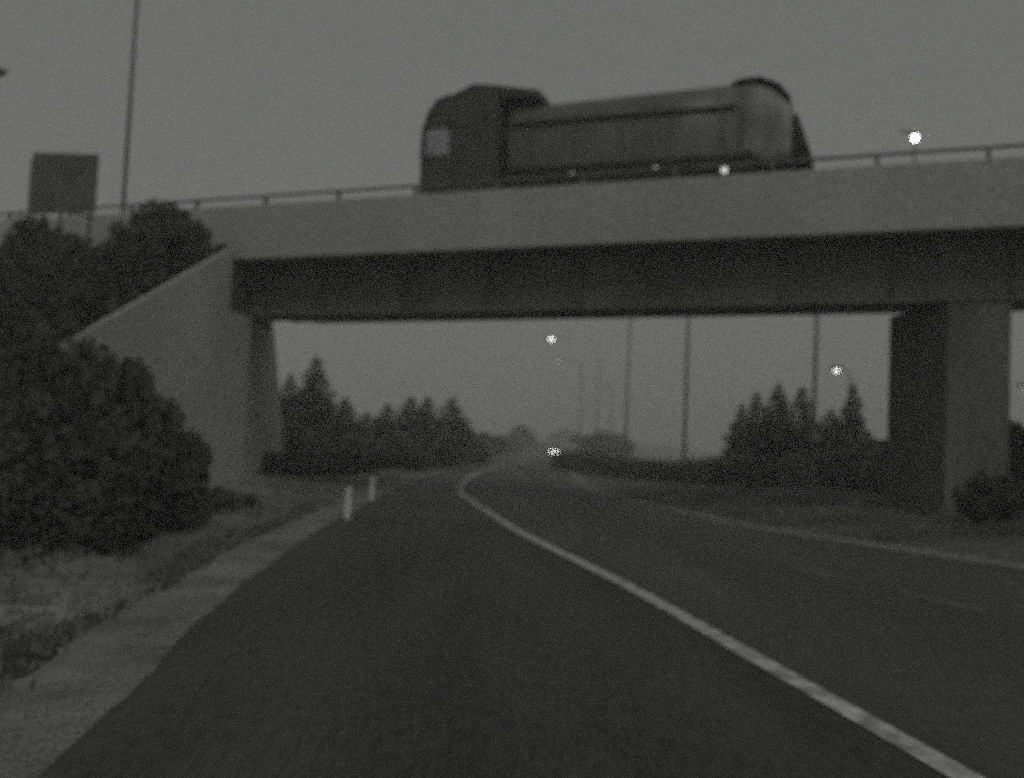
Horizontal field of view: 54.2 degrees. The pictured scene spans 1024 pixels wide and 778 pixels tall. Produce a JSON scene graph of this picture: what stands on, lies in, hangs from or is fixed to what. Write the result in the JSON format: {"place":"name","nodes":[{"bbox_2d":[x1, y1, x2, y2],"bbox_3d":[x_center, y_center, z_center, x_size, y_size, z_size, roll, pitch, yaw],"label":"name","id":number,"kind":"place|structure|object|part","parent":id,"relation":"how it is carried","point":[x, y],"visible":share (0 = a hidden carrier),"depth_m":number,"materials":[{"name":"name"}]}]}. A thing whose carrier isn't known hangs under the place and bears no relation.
{"place":"outdoors","nodes":[
{"label":"outdoors","id":0,"kind":"place"},
{"bbox_2d":[0,258,1023,713],"bbox_3d":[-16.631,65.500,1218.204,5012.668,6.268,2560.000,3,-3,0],"label":"ground","id":1,"kind":"structure","parent":0,"point":[868,518],"depth_m":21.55,"materials":[{"name":"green plant"}]},
{"bbox_2d":[0,68,7,75],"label":"street lamp","id":2,"kind":"object","parent":1,"relation":"on","point":[3,72],"visible":1,"depth_m":30.48,"materials":[{"name":"metal"}]},
{"bbox_2d":[0,208,64,298],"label":"shrub","id":3,"kind":"object","parent":1,"relation":"on","point":[45,237],"visible":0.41,"depth_m":22.27,"materials":[{"name":"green plant"}]},
{"bbox_2d":[0,316,64,354],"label":"shrub","id":4,"kind":"object","parent":1,"relation":"on","point":[12,330],"visible":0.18,"depth_m":17.66,"materials":[{"name":"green plant"}]},
{"bbox_2d":[0,389,69,450],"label":"shrub","id":5,"kind":"object","parent":1,"relation":"on","point":[36,416],"visible":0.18,"depth_m":14.24,"materials":[{"name":"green plant"}]},
{"bbox_2d":[0,437,72,499],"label":"shrub","id":6,"kind":"object","parent":1,"relation":"on","point":[29,464],"visible":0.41,"depth_m":12.45,"materials":[{"name":"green plant"}]},
{"bbox_2d":[0,341,74,431],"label":"shrub","id":7,"kind":"object","parent":1,"relation":"on","point":[19,396],"visible":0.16,"depth_m":15.99,"materials":[{"name":"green plant"}]},
{"bbox_2d":[0,293,91,343],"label":"shrub","id":8,"kind":"object","parent":1,"relation":"on","point":[16,307],"visible":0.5,"depth_m":19.22,"materials":[{"name":"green plant"}]},
{"bbox_2d":[0,471,102,554],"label":"shrub","id":9,"kind":"object","parent":1,"relation":"on","point":[22,503],"visible":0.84,"depth_m":11.46,"materials":[{"name":"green plant"}]},
{"bbox_2d":[0,319,112,432],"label":"shrub","id":10,"kind":"object","parent":1,"relation":"on","point":[44,342],"visible":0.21,"depth_m":15.97,"materials":[{"name":"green plant"}]},
{"bbox_2d":[27,153,98,247],"bbox_3d":[-10.639,-3.591,23.546,0.153,4.369,1.662,1,-4,32],"label":"sign board","id":11,"kind":"object","parent":1,"relation":"on","point":[60,183],"visible":0.74,"depth_m":23.55,"materials":[{"name":"metal"}]},
{"bbox_2d":[13,420,126,489],"bbox_3d":[-6.147,1.267,13.419,2.220,1.757,1.988,4,-3,-24],"label":"shrub","id":12,"kind":"object","parent":1,"relation":"on","point":[56,451],"visible":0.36,"depth_m":13.02,"materials":[{"name":"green plant"}]},
{"bbox_2d":[37,362,107,414],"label":"shrub","id":13,"kind":"object","parent":1,"relation":"on","point":[88,381],"visible":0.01,"depth_m":16.16,"materials":[{"name":"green plant"}]},
{"bbox_2d":[40,231,115,301],"bbox_3d":[-9.611,-2.447,22.139,1.480,2.215,1.325,1,-4,28],"label":"shrub","id":14,"kind":"object","parent":1,"relation":"on","point":[73,254],"visible":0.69,"depth_m":21.94,"materials":[{"name":"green plant"}]},
{"bbox_2d":[13,488,155,555],"bbox_3d":[-5.203,1.651,12.083,1.619,0.954,1.606,5,-4,-36],"label":"shrub","id":15,"kind":"object","parent":1,"relation":"on","point":[117,522],"visible":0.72,"depth_m":11.82,"materials":[{"name":"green plant"}]},
{"bbox_2d":[50,347,186,457],"bbox_3d":[-6.203,0.953,15.478,1.988,3.152,2.220,5,-4,-32],"label":"shrub","id":16,"kind":"object","parent":1,"relation":"on","point":[122,399],"visible":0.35,"depth_m":14.97,"materials":[{"name":"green plant"}]},
{"bbox_2d":[58,429,181,542],"bbox_3d":[-5.422,1.408,13.357,1.848,1.741,2.103,5,-4,-32],"label":"shrub","id":17,"kind":"object","parent":1,"relation":"on","point":[144,480],"visible":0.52,"depth_m":12.90,"materials":[{"name":"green plant"}]},
{"bbox_2d":[121,0,138,212],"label":"street lamp","id":18,"kind":"object","parent":1,"relation":"on","point":[126,160],"visible":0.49,"depth_m":35.52,"materials":[{"name":"metal"}]},
{"bbox_2d":[93,219,169,286],"bbox_3d":[-9.412,-3.177,24.438,1.874,1.925,1.860,1,-4,26],"label":"shrub","id":19,"kind":"object","parent":1,"relation":"on","point":[131,249],"visible":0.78,"depth_m":23.99,"materials":[{"name":"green plant"}]},
{"bbox_2d":[0,243,263,576],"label":"ground cover","id":20,"kind":"object","parent":1,"relation":"on","point":[113,301],"visible":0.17,"depth_m":20.76,"materials":[{"name":"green plant"}]},
{"bbox_2d":[127,197,191,267],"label":"shrub","id":21,"kind":"object","parent":1,"relation":"on","point":[164,224],"visible":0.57,"depth_m":25.28,"materials":[{"name":"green plant"}]},
{"bbox_2d":[0,501,335,688],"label":"soil strip","id":22,"kind":"object","parent":1,"relation":"on","point":[16,648],"visible":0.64,"depth_m":8.26,"materials":[{"name":"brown soil"}]},
{"bbox_2d":[56,247,283,486],"bbox_3d":[-8.655,-0.129,28.571,2.635,7.050,31.002,3,-3,-3],"label":"abutment","id":23,"kind":"object","parent":1,"relation":"on","point":[199,345],"visible":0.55,"depth_m":25.16,"materials":[{"name":"concrete"}]},
{"bbox_2d":[0,156,1023,322],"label":"overpass","id":24,"kind":"object","parent":23,"relation":"on","point":[895,238],"visible":0.92,"depth_m":23.74,"materials":[{"name":"concrete"}]},
{"bbox_2d":[0,143,1023,219],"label":"bridge railing","id":25,"kind":"object","parent":24,"relation":"on","point":[877,156],"visible":0.96,"depth_m":23.68,"materials":[{"name":"metal"}]},
{"bbox_2d":[419,76,813,193],"bbox_3d":[2.750,-6.084,27.347,10.540,4.589,2.898,0,-4,19],"label":"refuse truck","id":26,"kind":"object","parent":24,"relation":"on","point":[473,132],"visible":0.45,"depth_m":26.23,"materials":[{"name":"paint"}]},
{"bbox_3d":[-2.085,-6.864,27.831,0.760,0.759,0.020,0,-4,19],"label":"side window","id":27,"kind":"part","parent":26,"relation":"part of","materials":[{"name":"grey glass"}]},
{"bbox_2d":[901,130,918,162],"bbox_3d":[11.644,-5.501,29.379,0.506,4.282,0.190,3,-3,0],"label":"bridge lamp","id":28,"kind":"object","parent":24,"relation":"on","point":[915,137],"visible":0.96,"depth_m":29.45,"materials":[{"name":"metal"}]},
{"bbox_2d":[134,462,209,533],"bbox_3d":[-5.264,1.754,15.161,1.691,1.427,1.704,0,-4,40],"label":"shrub","id":29,"kind":"object","parent":1,"relation":"on","point":[183,506],"visible":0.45,"depth_m":14.84,"materials":[{"name":"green plant"}]},
{"bbox_2d":[159,400,210,505],"bbox_3d":[-5.835,1.347,16.459,1.774,2.379,2.019,3,-3,-2],"label":"shrub","id":30,"kind":"object","parent":1,"relation":"on","point":[190,458],"visible":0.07,"depth_m":16.25,"materials":[{"name":"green plant"}]},
{"bbox_2d":[177,219,211,265],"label":"shrub","id":31,"kind":"object","parent":1,"relation":"on","point":[196,242],"visible":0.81,"depth_m":25.42,"materials":[{"name":"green plant"}]},
{"bbox_2d":[181,428,213,506],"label":"shrub","id":32,"kind":"object","parent":1,"relation":"on","point":[208,452],"visible":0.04,"depth_m":18.25,"materials":[{"name":"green plant"}]},
{"bbox_2d":[0,467,451,777],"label":"gravel shoulder","id":33,"kind":"object","parent":1,"relation":"on","point":[12,709],"visible":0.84,"depth_m":6.67},
{"bbox_2d":[0,498,368,777],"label":"loose gravel","id":34,"kind":"structure","parent":33,"relation":"on","point":[4,747],"depth_m":6.35,"materials":[{"name":"grey gravel"}]},
{"bbox_2d":[279,390,297,431],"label":"conifer","id":35,"kind":"object","parent":1,"relation":"on","point":[284,413],"visible":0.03,"depth_m":51.91,"materials":[{"name":"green plant"}]},
{"bbox_2d":[280,373,311,430],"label":"conifer","id":36,"kind":"object","parent":1,"relation":"on","point":[297,415],"visible":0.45,"depth_m":53.78,"materials":[{"name":"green plant"}]},
{"bbox_2d":[262,451,343,476],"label":"shrub","id":37,"kind":"object","parent":1,"relation":"on","point":[276,461],"visible":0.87,"depth_m":35.03,"materials":[{"name":"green plant"}]},
{"bbox_2d":[282,421,328,430],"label":"shrub","id":38,"kind":"object","parent":1,"relation":"on","point":[289,426],"visible":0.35,"depth_m":43.40,"materials":[{"name":"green plant"}]},
{"bbox_2d":[283,428,344,452],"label":"shrub","id":39,"kind":"object","parent":1,"relation":"on","point":[306,440],"visible":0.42,"depth_m":45.64,"materials":[{"name":"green plant"}]},
{"bbox_2d":[290,355,351,436],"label":"conifer","id":40,"kind":"object","parent":1,"relation":"on","point":[318,401],"visible":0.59,"depth_m":55.72,"materials":[{"name":"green plant"}]},
{"bbox_2d":[281,450,362,475],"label":"shrub","id":41,"kind":"object","parent":1,"relation":"on","point":[338,460],"visible":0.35,"depth_m":37.27,"materials":[{"name":"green plant"}]},
{"bbox_2d":[344,486,351,518],"bbox_3d":[-3.000,2.166,18.298,0.110,0.780,0.066,3,-3,0],"label":"marker post","id":42,"kind":"object","parent":1,"relation":"on","point":[348,503],"visible":0.82,"depth_m":18.28,"materials":[{"name":"white plastic"}]},
{"bbox_2d":[328,396,373,437],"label":"conifer","id":43,"kind":"object","parent":1,"relation":"on","point":[342,413],"visible":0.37,"depth_m":59.76,"materials":[{"name":"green plant"}]},
{"bbox_2d":[309,445,412,472],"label":"shrub","id":44,"kind":"object","parent":1,"relation":"on","point":[366,459],"visible":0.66,"depth_m":41.10,"materials":[{"name":"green plant"}]},
{"bbox_2d":[354,411,383,435],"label":"conifer","id":45,"kind":"object","parent":1,"relation":"on","point":[365,419],"visible":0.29,"depth_m":61.79,"materials":[{"name":"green plant"}]},
{"bbox_2d":[369,477,374,499],"bbox_3d":[-3.403,2.501,24.287,0.110,0.740,0.066,3,-3,0],"label":"marker post","id":46,"kind":"object","parent":1,"relation":"on","point":[371,495],"visible":0.82,"depth_m":24.27,"materials":[{"name":"white plastic"}]},
{"bbox_2d":[369,403,408,436],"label":"conifer","id":47,"kind":"object","parent":1,"relation":"on","point":[389,429],"visible":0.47,"depth_m":65.69,"materials":[{"name":"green plant"}]},
{"bbox_2d":[401,469,404,485],"bbox_3d":[-3.574,2.976,32.874,0.110,0.730,0.066,3,-3,0],"label":"marker post","id":48,"kind":"object","parent":1,"relation":"on","point":[403,477],"visible":0.82,"depth_m":32.85,"materials":[{"name":"white plastic"}]},
{"bbox_2d":[384,395,434,439],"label":"conifer","id":49,"kind":"object","parent":1,"relation":"on","point":[410,424],"visible":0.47,"depth_m":67.63,"materials":[{"name":"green plant"}]},
{"bbox_2d":[414,395,452,443],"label":"conifer","id":50,"kind":"object","parent":1,"relation":"on","point":[433,422],"visible":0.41,"depth_m":69.71,"materials":[{"name":"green plant"}]},
{"bbox_2d":[428,396,495,463],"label":"conifer","id":51,"kind":"object","parent":1,"relation":"on","point":[458,434],"visible":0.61,"depth_m":75.40,"materials":[{"name":"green plant"}]},
{"bbox_2d":[461,422,493,461],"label":"conifer","id":52,"kind":"object","parent":1,"relation":"on","point":[473,437],"visible":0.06,"depth_m":83.60,"materials":[{"name":"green plant"}]},
{"bbox_2d":[452,432,508,457],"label":"distant tree","id":53,"kind":"object","parent":1,"relation":"on","point":[496,447],"visible":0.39,"depth_m":109.07,"materials":[{"name":"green plant"}]},
{"bbox_2d":[477,437,521,454],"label":"distant tree","id":54,"kind":"object","parent":1,"relation":"on","point":[511,448],"visible":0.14,"depth_m":147.18,"materials":[{"name":"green plant"}]},
{"bbox_2d":[496,425,537,452],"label":"distant tree","id":55,"kind":"object","parent":1,"relation":"on","point":[524,436],"visible":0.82,"depth_m":187.54,"materials":[{"name":"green plant"}]},
{"bbox_2d":[529,441,568,452],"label":"distant tree","id":56,"kind":"object","parent":1,"relation":"on","point":[540,446],"visible":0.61,"depth_m":256.50,"materials":[{"name":"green plant"}]},
{"bbox_2d":[548,429,582,450],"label":"distant tree","id":57,"kind":"object","parent":1,"relation":"on","point":[559,438],"visible":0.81,"depth_m":336.91,"materials":[{"name":"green plant"}]},
{"bbox_2d":[556,359,582,450],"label":"street lamp","id":58,"kind":"object","parent":1,"relation":"on","point":[558,360],"visible":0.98,"depth_m":128.09,"materials":[{"name":"metal"}]},
{"bbox_2d":[547,336,599,452],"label":"street lamp","id":59,"kind":"object","parent":1,"relation":"on","point":[551,338],"visible":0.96,"depth_m":96.20,"materials":[{"name":"metal"}]},
{"bbox_2d":[549,450,599,470],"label":"shrub","id":60,"kind":"object","parent":1,"relation":"on","point":[564,460],"visible":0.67,"depth_m":65.06,"materials":[{"name":"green plant"}]},
{"bbox_2d":[569,434,627,456],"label":"distant tree","id":61,"kind":"object","parent":1,"relation":"on","point":[606,444],"visible":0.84,"depth_m":137.11,"materials":[{"name":"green plant"}]},
{"bbox_2d":[571,454,643,474],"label":"shrub","id":62,"kind":"object","parent":1,"relation":"on","point":[595,466],"visible":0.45,"depth_m":59.20,"materials":[{"name":"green plant"}]},
{"bbox_2d":[593,431,636,454],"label":"distant tree","id":63,"kind":"object","parent":1,"relation":"on","point":[619,437],"visible":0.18,"depth_m":149.60,"materials":[{"name":"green plant"}]},
{"bbox_2d":[624,318,630,456],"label":"street lamp","id":64,"kind":"object","parent":1,"relation":"on","point":[626,415],"visible":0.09,"depth_m":78.06,"materials":[{"name":"metal"}]},
{"bbox_2d":[538,439,725,456],"bbox_3d":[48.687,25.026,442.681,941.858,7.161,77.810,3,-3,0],"label":"distant wood","id":65,"kind":"object","parent":1,"relation":"on","point":[646,449],"visible":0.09,"depth_m":417.39,"materials":[{"name":"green plant"}]},
{"bbox_2d":[602,459,672,478],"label":"shrub","id":66,"kind":"object","parent":1,"relation":"on","point":[629,468],"visible":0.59,"depth_m":54.00,"materials":[{"name":"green plant"}]},
{"bbox_2d":[569,473,739,522],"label":"gravel","id":67,"kind":"structure","parent":1,"relation":"on","point":[574,477],"depth_m":35.19,"materials":[{"name":"grey gravel"}]},
{"bbox_2d":[640,461,683,482],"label":"shrub","id":68,"kind":"object","parent":1,"relation":"on","point":[664,472],"visible":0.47,"depth_m":50.61,"materials":[{"name":"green plant"}]},
{"bbox_2d":[682,317,689,460],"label":"street lamp","id":69,"kind":"object","parent":1,"relation":"on","point":[685,397],"visible":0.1,"depth_m":60.03,"materials":[{"name":"metal"}]},
{"bbox_2d":[672,458,720,485],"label":"shrub","id":70,"kind":"object","parent":1,"relation":"on","point":[692,472],"visible":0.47,"depth_m":48.17,"materials":[{"name":"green plant"}]},
{"bbox_2d":[719,403,754,456],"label":"conifer","id":71,"kind":"object","parent":1,"relation":"on","point":[732,443],"visible":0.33,"depth_m":49.88,"materials":[{"name":"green plant"}]},
{"bbox_2d":[700,454,783,486],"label":"shrub","id":72,"kind":"object","parent":1,"relation":"on","point":[717,466],"visible":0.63,"depth_m":43.44,"materials":[{"name":"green plant"}]},
{"bbox_2d":[731,392,774,460],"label":"conifer","id":73,"kind":"object","parent":1,"relation":"on","point":[758,431],"visible":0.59,"depth_m":48.76,"materials":[{"name":"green plant"}]},
{"bbox_2d":[719,424,822,486],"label":"shrub","id":74,"kind":"object","parent":1,"relation":"on","point":[778,448],"visible":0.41,"depth_m":43.49,"materials":[{"name":"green plant"}]},
{"bbox_2d":[747,382,799,456],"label":"conifer","id":75,"kind":"object","parent":1,"relation":"on","point":[777,423],"visible":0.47,"depth_m":48.78,"materials":[{"name":"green plant"}]},
{"bbox_2d":[578,485,1023,568],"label":"kerb","id":76,"kind":"structure","parent":1,"relation":"on","point":[933,553],"depth_m":18.61,"materials":[{"name":"concrete"}]},
{"bbox_2d":[783,384,826,447],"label":"conifer","id":77,"kind":"object","parent":1,"relation":"on","point":[806,427],"visible":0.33,"depth_m":49.79,"materials":[{"name":"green plant"}]},
{"bbox_2d":[811,315,818,448],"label":"street lamp","id":78,"kind":"object","parent":1,"relation":"on","point":[813,435],"visible":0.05,"depth_m":46.06,"materials":[{"name":"metal"}]},
{"bbox_2d":[803,408,846,454],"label":"conifer","id":79,"kind":"object","parent":1,"relation":"on","point":[828,435],"visible":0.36,"depth_m":46.78,"materials":[{"name":"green plant"}]},
{"bbox_2d":[830,366,849,436],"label":"street lamp","id":80,"kind":"object","parent":1,"relation":"on","point":[836,368],"visible":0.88,"depth_m":58.10,"materials":[{"name":"metal"}]},
{"bbox_2d":[825,382,877,454],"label":"conifer","id":81,"kind":"object","parent":1,"relation":"on","point":[849,426],"visible":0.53,"depth_m":45.85,"materials":[{"name":"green plant"}]},
{"bbox_2d":[819,436,886,491],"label":"shrub","id":82,"kind":"object","parent":1,"relation":"on","point":[858,453],"visible":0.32,"depth_m":36.86,"materials":[{"name":"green plant"}]},
{"bbox_2d":[886,303,1011,517],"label":"pier","id":83,"kind":"structure","parent":1,"relation":"on","point":[949,399],"depth_m":21.68,"materials":[{"name":"concrete"}]},
{"bbox_2d":[950,470,1023,523],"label":"shrub","id":84,"kind":"object","parent":1,"relation":"on","point":[991,498],"visible":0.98,"depth_m":19.63,"materials":[{"name":"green plant"}]},
{"bbox_2d":[1009,418,1023,481],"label":"shrub","id":85,"kind":"object","parent":1,"relation":"on","point":[1016,449],"visible":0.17,"depth_m":29.36,"materials":[{"name":"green plant"}]},
{"bbox_2d":[0,0,1023,452],"label":"sky","id":86,"kind":"structure","parent":0,"point":[232,98],"materials":[{"name":"grey"}]},
{"bbox_2d":[351,454,1023,777],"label":"road","id":87,"kind":"structure","parent":0,"point":[945,679],"depth_m":10.95,"materials":[{"name":"grey asphalt"}]},
{"bbox_2d":[39,516,945,777],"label":"dark lane","id":88,"kind":"structure","parent":87,"relation":"on","point":[365,647],"depth_m":6.13,"materials":[{"name":"black asphalt"}]},
{"bbox_2d":[549,448,557,453],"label":"oncoming car","id":89,"kind":"object","parent":87,"relation":"on","point":[553,451],"visible":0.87,"depth_m":214.61,"materials":[{"name":"paint"}]},
{"bbox_2d":[457,455,984,777],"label":"edge line","id":90,"kind":"object","parent":87,"relation":"on","point":[940,762],"visible":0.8,"depth_m":6.75,"materials":[{"name":"white paint"}]},
{"bbox_2d":[559,455,1023,571],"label":"edge line","id":91,"kind":"object","parent":87,"relation":"on","point":[560,478],"visible":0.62,"depth_m":19.99,"materials":[{"name":"paint"}]},
{"bbox_2d":[795,568,837,576],"bbox_3d":[3.986,2.409,13.147,0.140,0.001,0.937,3,-3,-16],"label":"lane marking","id":92,"kind":"object","parent":87,"relation":"on","point":[820,573],"visible":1,"depth_m":13.12,"materials":[{"name":"paint"}]},
{"bbox_2d":[895,591,987,610],"bbox_3d":[4.680,2.318,10.950,0.140,0.001,1.360,4,-3,-17],"label":"lane marking","id":93,"kind":"object","parent":87,"relation":"on","point":[943,601],"visible":1,"depth_m":10.90,"materials":[{"name":"paint"}]}
]}

